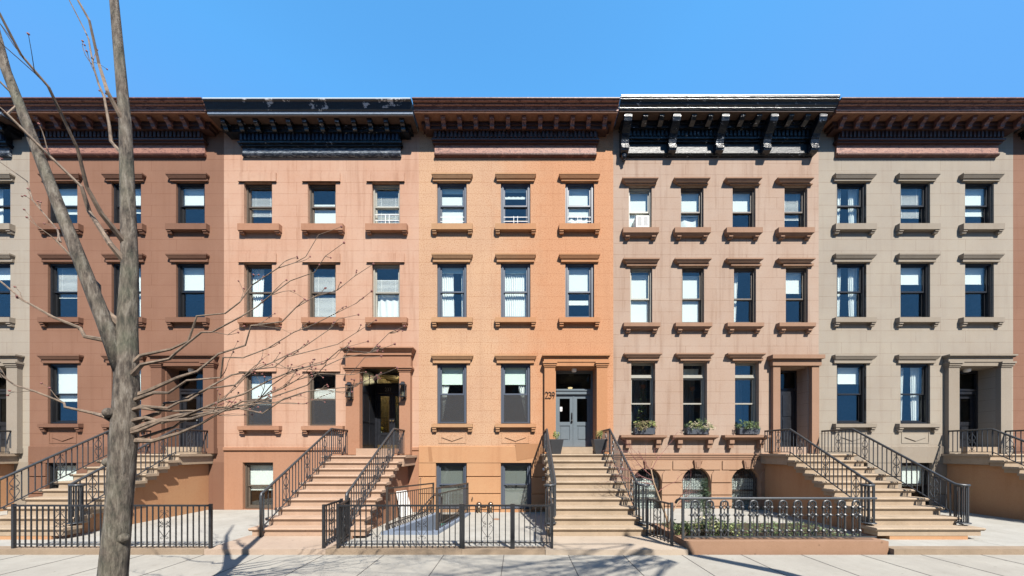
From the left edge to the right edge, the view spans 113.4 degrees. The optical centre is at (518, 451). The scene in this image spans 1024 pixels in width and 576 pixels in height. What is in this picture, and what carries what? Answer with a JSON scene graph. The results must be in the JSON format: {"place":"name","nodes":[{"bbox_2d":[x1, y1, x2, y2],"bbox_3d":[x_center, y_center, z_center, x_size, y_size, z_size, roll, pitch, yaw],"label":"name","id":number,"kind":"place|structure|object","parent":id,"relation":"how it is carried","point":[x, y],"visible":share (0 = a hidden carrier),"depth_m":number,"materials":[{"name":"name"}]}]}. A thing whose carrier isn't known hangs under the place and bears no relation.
{"place":"outdoors","nodes":[
{"label":"outdoors","id":0,"kind":"place"},
{"bbox_2d":[204,535,351,554],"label":"forecourt","id":1,"kind":"structure","parent":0,"point":[278,545],"depth_m":6.18,"materials":[{"name":"grey concrete"}]},
{"bbox_2d":[248,455,416,538],"bbox_3d":[-4.340,1.089,8.703,2.440,1.922,3.591,0,0,0],"label":"stoop","id":2,"kind":"object","parent":1,"relation":"on","point":[333,478],"visible":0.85,"depth_m":8.06,"materials":[{"name":"beige stone"}]},
{"bbox_2d":[259,428,347,537],"bbox_3d":[-5.240,0.547,8.604,0.050,2.407,3.584,0,0,0],"label":"stair railing","id":3,"kind":"object","parent":2,"relation":"on","point":[285,471],"visible":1,"depth_m":8.01,"materials":[{"name":"grey metal"}]},
{"bbox_2d":[345,428,404,523],"bbox_3d":[-3.500,0.547,8.604,0.050,2.407,3.584,0,0,0],"label":"stair railing","id":4,"kind":"object","parent":2,"relation":"on","point":[400,431],"visible":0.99,"depth_m":8.22,"materials":[{"name":"grey metal"}]},
{"bbox_2d":[322,498,342,548],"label":"iron gate","id":5,"kind":"structure","parent":1,"relation":"on","point":[324,526],"depth_m":6.16,"materials":[{"name":"black metal"}]},
{"bbox_2d":[341,512,548,545],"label":"areaway paving","id":6,"kind":"structure","parent":0,"point":[484,529],"depth_m":7.54,"materials":[{"name":"concrete"}]},
{"bbox_2d":[381,512,470,534],"bbox_3d":[-2.213,2.304,8.677,1.259,1.092,2.914,0,0,7],"label":"sunken stairwell","id":7,"kind":"object","parent":6,"relation":"in","point":[413,529],"visible":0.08,"depth_m":8.29,"materials":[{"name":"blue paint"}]},
{"bbox_2d":[386,483,433,529],"bbox_3d":[-2.725,1.340,8.725,0.052,1.060,2.536,0,0,10],"label":"stairwell railing","id":8,"kind":"object","parent":7,"relation":"on","point":[388,493],"visible":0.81,"depth_m":8.43,"materials":[{"name":"brown metal"}]},
{"bbox_2d":[436,483,468,529],"bbox_3d":[-1.660,1.340,8.725,0.050,1.060,2.521,0,0,7],"label":"stairwell railing","id":9,"kind":"object","parent":7,"relation":"on","point":[466,495],"visible":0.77,"depth_m":8.46,"materials":[{"name":"brown metal"}]},
{"bbox_2d":[412,97,619,522],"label":"row house","id":10,"kind":"structure","parent":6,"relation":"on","point":[515,277],"depth_m":10.50,"materials":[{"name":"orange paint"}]},
{"bbox_2d":[437,463,466,508],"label":"window","id":11,"kind":"structure","parent":10,"relation":"in","point":[448,474],"depth_m":10.69,"materials":[{"name":"grey glass"}]},
{"bbox_2d":[438,184,466,222],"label":"window","id":12,"kind":"structure","parent":10,"relation":"in","point":[450,209],"depth_m":10.66,"materials":[{"name":"white glass"}]},
{"bbox_2d":[438,264,466,316],"bbox_3d":[-2.079,-5.021,10.650,0.921,1.738,0.210,0,0,0],"label":"window","id":13,"kind":"structure","parent":10,"relation":"in","point":[446,292],"depth_m":10.69,"materials":[{"name":"white glass"}]},
{"bbox_2d":[438,364,466,423],"bbox_3d":[-2.079,-1.800,10.650,0.921,1.879,0.210,0,0,0],"label":"window","id":14,"kind":"structure","parent":10,"relation":"in","point":[448,374],"depth_m":10.58,"materials":[{"name":"grey glass"}]},
{"bbox_2d":[501,184,529,222],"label":"window","id":15,"kind":"structure","parent":10,"relation":"in","point":[505,188],"depth_m":10.59,"materials":[{"name":"blue glass"}]},
{"bbox_2d":[501,264,529,316],"bbox_3d":[-0.088,-5.021,10.650,0.921,1.738,0.210,0,0,0],"label":"window","id":16,"kind":"structure","parent":10,"relation":"in","point":[515,278],"depth_m":10.72,"materials":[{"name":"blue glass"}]},
{"bbox_2d":[501,364,529,423],"bbox_3d":[-0.088,-1.800,10.650,0.921,1.879,0.210,0,0,0],"label":"window","id":17,"kind":"structure","parent":10,"relation":"in","point":[511,374],"depth_m":10.58,"materials":[{"name":"grey glass"}]},
{"bbox_2d":[501,463,530,508],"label":"window","id":18,"kind":"structure","parent":10,"relation":"in","point":[515,477],"depth_m":10.69,"materials":[{"name":"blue glass"}]},
{"bbox_2d":[556,395,572,446],"bbox_3d":[1.510,-0.994,10.936,0.560,1.698,0.119,0,0,0],"label":"door leaf","id":19,"kind":"structure","parent":10,"relation":"in","point":[565,429],"depth_m":10.95,"materials":[{"name":"grey wood"}]},
{"bbox_2d":[565,184,593,222],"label":"window","id":20,"kind":"structure","parent":10,"relation":"in","point":[579,198],"depth_m":10.66,"materials":[{"name":"blue glass"}]},
{"bbox_2d":[565,264,593,316],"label":"window","id":21,"kind":"structure","parent":10,"relation":"in","point":[577,281],"depth_m":10.63,"materials":[{"name":"blue glass"}]},
{"bbox_2d":[573,395,590,446],"bbox_3d":[2.067,-0.994,10.966,0.574,1.698,0.059,0,0,0],"label":"door leaf","id":22,"kind":"structure","parent":10,"relation":"in","point":[581,430],"depth_m":10.95,"materials":[{"name":"grey wood"}]},
{"bbox_2d":[0,555,1023,575],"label":"sidewalk","id":23,"kind":"structure","parent":0,"point":[519,565],"depth_m":5.44,"materials":[{"name":"concrete"}]},
{"bbox_2d":[0,0,404,575],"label":"street tree","id":24,"kind":"object","parent":23,"relation":"on","point":[120,342],"visible":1,"depth_m":3.12,"materials":[{"name":"brown plant"}]},
{"bbox_2d":[0,546,544,554],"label":"yard edging","id":25,"kind":"object","parent":23,"relation":"on","point":[331,550],"visible":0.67,"depth_m":6.00,"materials":[{"name":"brown stone"}]},
{"bbox_2d":[11,504,212,548],"bbox_3d":[-7.325,1.360,6.060,3.592,0.820,0.042,0,0,0],"label":"iron fence","id":26,"kind":"object","parent":25,"relation":"on","point":[14,543],"visible":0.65,"depth_m":6.05,"materials":[{"name":"black metal"}]},
{"bbox_2d":[338,498,349,547],"bbox_3d":[-3.356,1.360,6.475,0.052,0.820,0.849,0,0,-15],"label":"iron fence","id":27,"kind":"object","parent":25,"relation":"on","point":[346,519],"visible":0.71,"depth_m":6.52,"materials":[{"name":"black metal"}]},
{"bbox_2d":[336,504,461,548],"bbox_3d":[-2.145,1.360,6.060,2.254,0.820,0.042,0,0,0],"label":"iron fence","id":28,"kind":"object","parent":25,"relation":"on","point":[338,543],"visible":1,"depth_m":6.05,"materials":[{"name":"black metal"}]},
{"bbox_2d":[462,504,512,548],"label":"iron gate","id":29,"kind":"structure","parent":25,"relation":"on","point":[487,513],"depth_m":6.04,"materials":[{"name":"black metal"}]},
{"bbox_2d":[512,504,552,548],"bbox_3d":[0.260,1.360,6.060,0.735,0.820,0.042,0,0,0],"label":"iron fence","id":30,"kind":"object","parent":25,"relation":"on","point":[513,529],"visible":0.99,"depth_m":6.05,"materials":[{"name":"black metal"}]},
{"bbox_2d":[1,555,1020,575],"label":"pavement joints","id":31,"kind":"object","parent":23,"relation":"on","point":[503,560],"visible":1,"depth_m":5.43,"materials":[{"name":"grey concrete"}]},
{"bbox_2d":[889,546,1023,554],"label":"yard edging","id":32,"kind":"object","parent":23,"relation":"on","point":[956,550],"visible":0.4,"depth_m":6.00,"materials":[{"name":"brown stone"}]},
{"bbox_2d":[0,510,1023,545],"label":"yard paving","id":33,"kind":"structure","parent":0,"point":[229,525],"depth_m":7.75,"materials":[{"name":"concrete"}]},
{"bbox_2d":[0,454,19,510],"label":"stoop","id":34,"kind":"object","parent":33,"relation":"on","point":[8,462],"visible":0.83,"depth_m":10.32,"materials":[{"name":"beige stone"}]},
{"bbox_2d":[0,108,29,504],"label":"row house","id":35,"kind":"structure","parent":33,"relation":"on","point":[14,311],"depth_m":10.50,"materials":[{"name":"grey stone"}]},
{"bbox_2d":[0,184,9,222],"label":"window","id":36,"kind":"structure","parent":35,"relation":"in","point":[2,186],"depth_m":10.72,"materials":[{"name":"glass"}]},
{"bbox_2d":[0,264,9,293],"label":"window","id":37,"kind":"structure","parent":35,"relation":"in","point":[4,268],"depth_m":10.69,"materials":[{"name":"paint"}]},
{"bbox_2d":[0,454,214,539],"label":"stoop","id":38,"kind":"object","parent":33,"relation":"on","point":[178,479],"visible":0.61,"depth_m":8.79,"materials":[{"name":"beige stone"}]},
{"bbox_2d":[0,430,150,508],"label":"stair railing","id":39,"kind":"object","parent":38,"relation":"on","point":[48,458],"visible":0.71,"depth_m":8.23,"materials":[{"name":"grey metal"}]},
{"bbox_2d":[67,428,207,524],"bbox_3d":[-9.486,0.465,8.730,0.291,2.213,3.331,0,0,0],"label":"stair railing","id":40,"kind":"object","parent":38,"relation":"on","point":[73,484],"visible":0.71,"depth_m":7.73,"materials":[{"name":"grey metal"}]},
{"bbox_2d":[0,97,223,509],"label":"row house","id":41,"kind":"structure","parent":33,"relation":"on","point":[178,146],"depth_m":10.50,"materials":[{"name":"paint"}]},
{"bbox_2d":[49,463,75,488],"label":"window","id":42,"kind":"structure","parent":41,"relation":"in","point":[67,478],"depth_m":10.67,"materials":[{"name":"glass"}]},
{"bbox_2d":[50,184,76,222],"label":"window","id":43,"kind":"structure","parent":41,"relation":"in","point":[68,192],"depth_m":10.69,"materials":[{"name":"glass"}]},
{"bbox_2d":[50,264,76,316],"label":"window","id":44,"kind":"structure","parent":41,"relation":"in","point":[54,268],"depth_m":10.60,"materials":[{"name":"paint"}]},
{"bbox_2d":[50,364,76,423],"bbox_3d":[-14.246,-1.800,10.628,0.921,1.879,0.165,0,0,0],"label":"window","id":45,"kind":"structure","parent":41,"relation":"in","point":[63,377],"depth_m":10.67,"materials":[{"name":"glass"}]},
{"bbox_2d":[114,184,140,222],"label":"window","id":46,"kind":"structure","parent":41,"relation":"in","point":[116,186],"depth_m":10.59,"materials":[{"name":"paint"}]},
{"bbox_2d":[114,264,140,316],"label":"window","id":47,"kind":"structure","parent":41,"relation":"in","point":[116,266],"depth_m":10.57,"materials":[{"name":"paint"}]},
{"bbox_2d":[183,395,198,446],"bbox_3d":[-10.657,-0.994,10.936,0.560,1.698,0.119,0,0,0],"label":"door leaf","id":48,"kind":"structure","parent":41,"relation":"in","point":[186,424],"depth_m":10.95,"materials":[{"name":"black paint"}]},
{"bbox_2d":[178,184,204,222],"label":"window","id":49,"kind":"structure","parent":41,"relation":"in","point":[190,196],"depth_m":10.62,"materials":[{"name":"paint"}]},
{"bbox_2d":[178,264,204,316],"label":"window","id":50,"kind":"structure","parent":41,"relation":"in","point":[191,277],"depth_m":10.64,"materials":[{"name":"paint"}]},
{"bbox_2d":[202,98,418,511],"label":"row house","id":51,"kind":"structure","parent":33,"relation":"on","point":[301,175],"depth_m":10.50,"materials":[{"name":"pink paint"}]},
{"bbox_2d":[245,462,272,508],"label":"window","id":52,"kind":"structure","parent":51,"relation":"in","point":[258,475],"depth_m":10.73,"materials":[{"name":"white glass"}]},
{"bbox_2d":[247,185,271,222],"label":"window","id":53,"kind":"structure","parent":51,"relation":"in","point":[250,188],"depth_m":10.66,"materials":[{"name":"white glass"}]},
{"bbox_2d":[247,265,271,316],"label":"window","id":54,"kind":"structure","parent":51,"relation":"in","point":[258,292],"depth_m":10.76,"materials":[{"name":"white glass"}]},
{"bbox_2d":[247,373,271,425],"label":"window","id":55,"kind":"structure","parent":51,"relation":"in","point":[252,380],"depth_m":10.62,"materials":[{"name":"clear glass"}]},
{"bbox_2d":[310,185,335,222],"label":"window","id":56,"kind":"structure","parent":51,"relation":"in","point":[318,213],"depth_m":10.70,"materials":[{"name":"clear glass"}]},
{"bbox_2d":[310,265,335,316],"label":"window","id":57,"kind":"structure","parent":51,"relation":"in","point":[332,295],"depth_m":10.72,"materials":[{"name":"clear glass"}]},
{"bbox_2d":[310,373,335,425],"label":"window","id":58,"kind":"structure","parent":51,"relation":"in","point":[313,413],"depth_m":10.62,"materials":[{"name":"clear glass"}]},
{"bbox_2d":[378,393,391,447],"bbox_3d":[-4.579,-1.041,11.509,0.503,1.889,0.112,0,0,0],"label":"door leaf","id":59,"kind":"structure","parent":51,"relation":"in","point":[381,436],"depth_m":11.52,"materials":[{"name":"black paint"}]},
{"bbox_2d":[373,185,399,222],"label":"window","id":60,"kind":"structure","parent":51,"relation":"in","point":[376,219],"depth_m":10.64,"materials":[{"name":"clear glass"}]},
{"bbox_2d":[373,265,399,316],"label":"window","id":61,"kind":"structure","parent":51,"relation":"in","point":[383,305],"depth_m":10.73,"materials":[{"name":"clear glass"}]},
{"bbox_2d":[392,393,398,447],"bbox_3d":[-4.071,-1.041,11.543,0.503,1.889,0.178,0,0,0],"label":"door leaf","id":62,"kind":"structure","parent":51,"relation":"in","point":[395,408],"depth_m":11.52,"materials":[{"name":"black paint"}]},
{"bbox_2d":[613,94,839,509],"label":"row house","id":63,"kind":"structure","parent":33,"relation":"on","point":[716,282],"depth_m":10.50,"materials":[{"name":"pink stone"}]},
{"bbox_2d":[629,188,650,226],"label":"window","id":64,"kind":"structure","parent":63,"relation":"in","point":[639,198],"depth_m":10.71,"materials":[{"name":"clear glass"}]},
{"bbox_2d":[630,268,650,321],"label":"window","id":65,"kind":"structure","parent":63,"relation":"in","point":[640,285],"depth_m":10.71,"materials":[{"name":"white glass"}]},
{"bbox_2d":[631,363,652,434],"bbox_3d":[3.900,-1.554,11.057,0.950,2.475,0.845,0,0,0],"label":"window","id":66,"kind":"structure","parent":63,"relation":"in","point":[637,376],"depth_m":11.44,"materials":[{"name":"black glass"}]},
{"bbox_2d":[632,420,657,433],"bbox_3d":[3.929,-0.749,10.404,0.797,0.444,0.412,0,0,0],"label":"window box","id":67,"kind":"object","parent":63,"relation":"attached to","point":[642,429],"visible":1,"depth_m":10.38,"materials":[{"name":"grey plant"}]},
{"bbox_2d":[634,468,658,508],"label":"window","id":68,"kind":"structure","parent":63,"relation":"in","point":[652,493],"depth_m":10.67,"materials":[{"name":"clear glass"}]},
{"bbox_2d":[681,188,701,226],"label":"window","id":69,"kind":"structure","parent":63,"relation":"in","point":[691,198],"depth_m":10.71,"materials":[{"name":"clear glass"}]},
{"bbox_2d":[682,268,702,321],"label":"window","id":70,"kind":"structure","parent":63,"relation":"in","point":[692,286],"depth_m":10.71,"materials":[{"name":"white glass"}]},
{"bbox_2d":[683,363,703,434],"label":"window","id":71,"kind":"structure","parent":63,"relation":"in","point":[689,375],"depth_m":10.93,"materials":[{"name":"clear glass"}]},
{"bbox_2d":[682,468,707,508],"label":"window","id":72,"kind":"structure","parent":63,"relation":"in","point":[694,484],"depth_m":10.68,"materials":[{"name":"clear glass"}]},
{"bbox_2d":[684,418,715,433],"bbox_3d":[5.598,-0.773,10.408,0.963,0.491,0.404,0,0,0],"label":"window box","id":73,"kind":"object","parent":63,"relation":"attached to","point":[697,429],"visible":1,"depth_m":10.38,"materials":[{"name":"grey plant"}]},
{"bbox_2d":[733,188,753,226],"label":"window","id":74,"kind":"structure","parent":63,"relation":"in","point":[743,198],"depth_m":10.71,"materials":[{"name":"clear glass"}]},
{"bbox_2d":[731,468,756,509],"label":"window","id":75,"kind":"structure","parent":63,"relation":"in","point":[741,487],"depth_m":10.69,"materials":[{"name":"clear glass"}]},
{"bbox_2d":[734,268,753,321],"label":"window","id":76,"kind":"structure","parent":63,"relation":"in","point":[736,270],"depth_m":10.63,"materials":[{"name":"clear glass"}]},
{"bbox_2d":[735,363,755,434],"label":"window","id":77,"kind":"structure","parent":63,"relation":"in","point":[739,377],"depth_m":10.72,"materials":[{"name":"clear glass"}]},
{"bbox_2d":[735,419,760,433],"bbox_3d":[7.123,-0.764,10.397,0.769,0.474,0.426,0,0,0],"label":"window box","id":78,"kind":"object","parent":63,"relation":"attached to","point":[750,429],"visible":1,"depth_m":10.38,"materials":[{"name":"grey metal"}]},
{"bbox_2d":[780,391,793,444],"bbox_3d":[8.583,-1.079,10.933,0.776,1.771,0.055,0,0,0],"label":"door leaf","id":79,"kind":"structure","parent":63,"relation":"in","point":[786,397],"depth_m":10.90,"materials":[{"name":"black paint"}]},
{"bbox_2d":[784,188,804,226],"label":"window","id":80,"kind":"structure","parent":63,"relation":"in","point":[801,191],"depth_m":10.63,"materials":[{"name":"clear glass"}]},
{"bbox_2d":[786,268,805,321],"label":"window","id":81,"kind":"structure","parent":63,"relation":"in","point":[795,277],"depth_m":10.65,"materials":[{"name":"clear glass"}]},
{"bbox_2d":[652,523,888,554],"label":"planter kerb","id":82,"kind":"structure","parent":33,"relation":"on","point":[784,546],"depth_m":6.08,"materials":[{"name":"brown stone"}]},
{"bbox_2d":[675,497,876,539],"bbox_3d":[4.769,1.239,6.262,3.661,0.782,0.184,0,0,0],"label":"cast iron fence","id":83,"kind":"object","parent":82,"relation":"on","point":[808,515],"visible":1,"depth_m":6.19,"materials":[{"name":"black metal"}]},
{"bbox_2d":[759,454,985,539],"bbox_3d":[8.497,1.067,8.703,2.240,1.967,3.591,0,0,0],"label":"stoop","id":84,"kind":"object","parent":33,"relation":"on","point":[902,514],"visible":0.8,"depth_m":8.20,"materials":[{"name":"beige stone"}]},
{"bbox_2d":[764,428,876,524],"bbox_3d":[7.496,0.465,8.730,0.291,2.213,3.331,0,0,0],"label":"stair railing","id":85,"kind":"object","parent":84,"relation":"on","point":[866,506],"visible":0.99,"depth_m":8.07,"materials":[{"name":"grey metal"}]},
{"bbox_2d":[821,428,971,524],"bbox_3d":[9.497,0.465,8.730,0.291,2.213,3.331,0,0,0],"label":"stair railing","id":86,"kind":"object","parent":84,"relation":"on","point":[965,504],"visible":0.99,"depth_m":7.79,"materials":[{"name":"grey metal"}]},
{"bbox_2d":[819,97,1023,509],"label":"row house","id":87,"kind":"structure","parent":33,"relation":"on","point":[916,271],"depth_m":10.50,"materials":[{"name":"grey stone"}]},
{"bbox_2d":[837,184,863,222],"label":"window","id":88,"kind":"structure","parent":87,"relation":"in","point":[855,206],"depth_m":10.65,"materials":[{"name":"paint"}]},
{"bbox_2d":[837,264,863,316],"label":"window","id":89,"kind":"structure","parent":87,"relation":"in","point":[855,292],"depth_m":10.70,"materials":[{"name":"fabric"}]},
{"bbox_2d":[837,364,863,423],"bbox_3d":[10.412,-1.800,10.628,0.921,1.879,0.165,0,0,0],"label":"window","id":90,"kind":"structure","parent":87,"relation":"in","point":[846,373],"depth_m":10.61,"materials":[{"name":"glass"}]},
{"bbox_2d":[901,184,927,222],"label":"window","id":91,"kind":"structure","parent":87,"relation":"in","point":[922,189],"depth_m":10.62,"materials":[{"name":"paint"}]},
{"bbox_2d":[901,264,927,316],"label":"window","id":92,"kind":"structure","parent":87,"relation":"in","point":[911,274],"depth_m":10.63,"materials":[{"name":"paint"}]},
{"bbox_2d":[901,364,927,423],"bbox_3d":[12.404,-1.800,10.650,0.921,1.879,0.210,0,0,0],"label":"window","id":93,"kind":"structure","parent":87,"relation":"in","point":[914,368],"depth_m":10.66,"materials":[{"name":"glass"}]},
{"bbox_2d":[902,463,928,504],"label":"window","id":94,"kind":"structure","parent":87,"relation":"in","point":[903,464],"depth_m":10.69,"materials":[{"name":"glass"}]},
{"bbox_2d":[960,395,973,446],"bbox_3d":[14.558,-0.994,10.966,0.574,1.698,0.059,0,0,0],"label":"door leaf","id":95,"kind":"structure","parent":87,"relation":"in","point":[963,425],"depth_m":10.95,"materials":[{"name":"black paint"}]},
{"bbox_2d":[965,184,990,222],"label":"window","id":96,"kind":"structure","parent":87,"relation":"in","point":[977,196],"depth_m":10.66,"materials":[{"name":"paint"}]},
{"bbox_2d":[965,264,990,316],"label":"window","id":97,"kind":"structure","parent":87,"relation":"in","point":[975,274],"depth_m":10.63,"materials":[{"name":"paint"}]},
{"bbox_2d":[941,454,1023,519],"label":"stoop","id":98,"kind":"object","parent":33,"relation":"on","point":[996,487],"visible":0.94,"depth_m":9.50,"materials":[{"name":"beige stone"}]},
{"bbox_2d":[948,428,1023,465],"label":"stair railing","id":99,"kind":"object","parent":98,"relation":"on","point":[995,430],"visible":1,"depth_m":9.52,"materials":[{"name":"grey metal"}]},
{"bbox_2d":[1013,123,1023,453],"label":"row house","id":100,"kind":"structure","parent":33,"relation":"on","point":[1018,274],"depth_m":10.50,"materials":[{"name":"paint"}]},
{"bbox_2d":[542,535,687,554],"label":"forecourt","id":101,"kind":"structure","parent":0,"point":[608,545],"depth_m":6.18,"materials":[{"name":"grey concrete"}]},
{"bbox_2d":[540,454,654,535],"bbox_3d":[1.680,1.067,8.703,2.240,1.967,3.591,0,0,0],"label":"stoop","id":102,"kind":"object","parent":101,"relation":"on","point":[586,505],"visible":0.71,"depth_m":7.78,"materials":[{"name":"beige stone"}]},
{"bbox_2d":[543,428,556,524],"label":"stair railing","id":103,"kind":"object","parent":102,"relation":"on","point":[552,485],"visible":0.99,"depth_m":7.55,"materials":[{"name":"grey metal"}]},
{"bbox_2d":[550,432,563,453],"bbox_3d":[1.090,-0.256,9.700,0.380,0.675,0.380,0,0,0],"label":"planter","id":104,"kind":"object","parent":102,"relation":"on","point":[556,443],"visible":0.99,"depth_m":9.55,"materials":[{"name":"stone"}]},
{"bbox_2d":[591,431,606,453],"bbox_3d":[2.330,-0.262,9.700,0.380,0.689,0.380,0,0,0],"label":"planter","id":105,"kind":"object","parent":102,"relation":"on","point":[599,445],"visible":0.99,"depth_m":9.55,"materials":[{"name":"concrete"}]},
{"bbox_2d":[601,428,649,524],"bbox_3d":[2.681,0.465,8.730,0.291,2.213,3.331,0,0,0],"label":"stair railing","id":106,"kind":"object","parent":102,"relation":"on","point":[608,433],"visible":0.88,"depth_m":7.79,"materials":[{"name":"grey metal"}]},
{"bbox_2d":[646,497,672,545],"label":"iron gate","id":107,"kind":"structure","parent":101,"relation":"on","point":[657,517],"depth_m":6.52,"materials":[{"name":"black metal"}]},
{"bbox_2d":[637,509,784,524],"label":"garden paving","id":108,"kind":"structure","parent":0,"point":[677,514],"depth_m":9.21,"materials":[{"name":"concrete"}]},
{"bbox_2d":[649,521,857,535],"bbox_3d":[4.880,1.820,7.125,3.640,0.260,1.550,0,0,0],"label":"hedge","id":109,"kind":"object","parent":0,"point":[776,534],"depth_m":7.25,"materials":[{"name":"green plant"}]},
{"bbox_2d":[597,430,707,528],"bbox_3d":[2.948,0.605,7.468,2.486,2.222,0.860,0,0,15],"label":"japanese maple","id":110,"kind":"object","parent":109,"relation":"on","point":[674,507],"visible":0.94,"depth_m":7.46,"materials":[{"name":"brown plant"}]},
{"bbox_2d":[694,478,711,530],"bbox_3d":[3.950,1.140,7.132,0.405,1.179,0.396,0,0,0],"label":"conifer bush","id":111,"kind":"object","parent":109,"relation":"on","point":[704,485],"visible":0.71,"depth_m":7.13,"materials":[{"name":"green plant"}]},
{"bbox_2d":[694,516,719,535],"bbox_3d":[3.656,1.467,6.539,0.487,0.454,0.486,0,0,29],"label":"shrub","id":112,"kind":"object","parent":109,"relation":"on","point":[703,525],"visible":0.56,"depth_m":6.55,"materials":[{"name":"green plant"}]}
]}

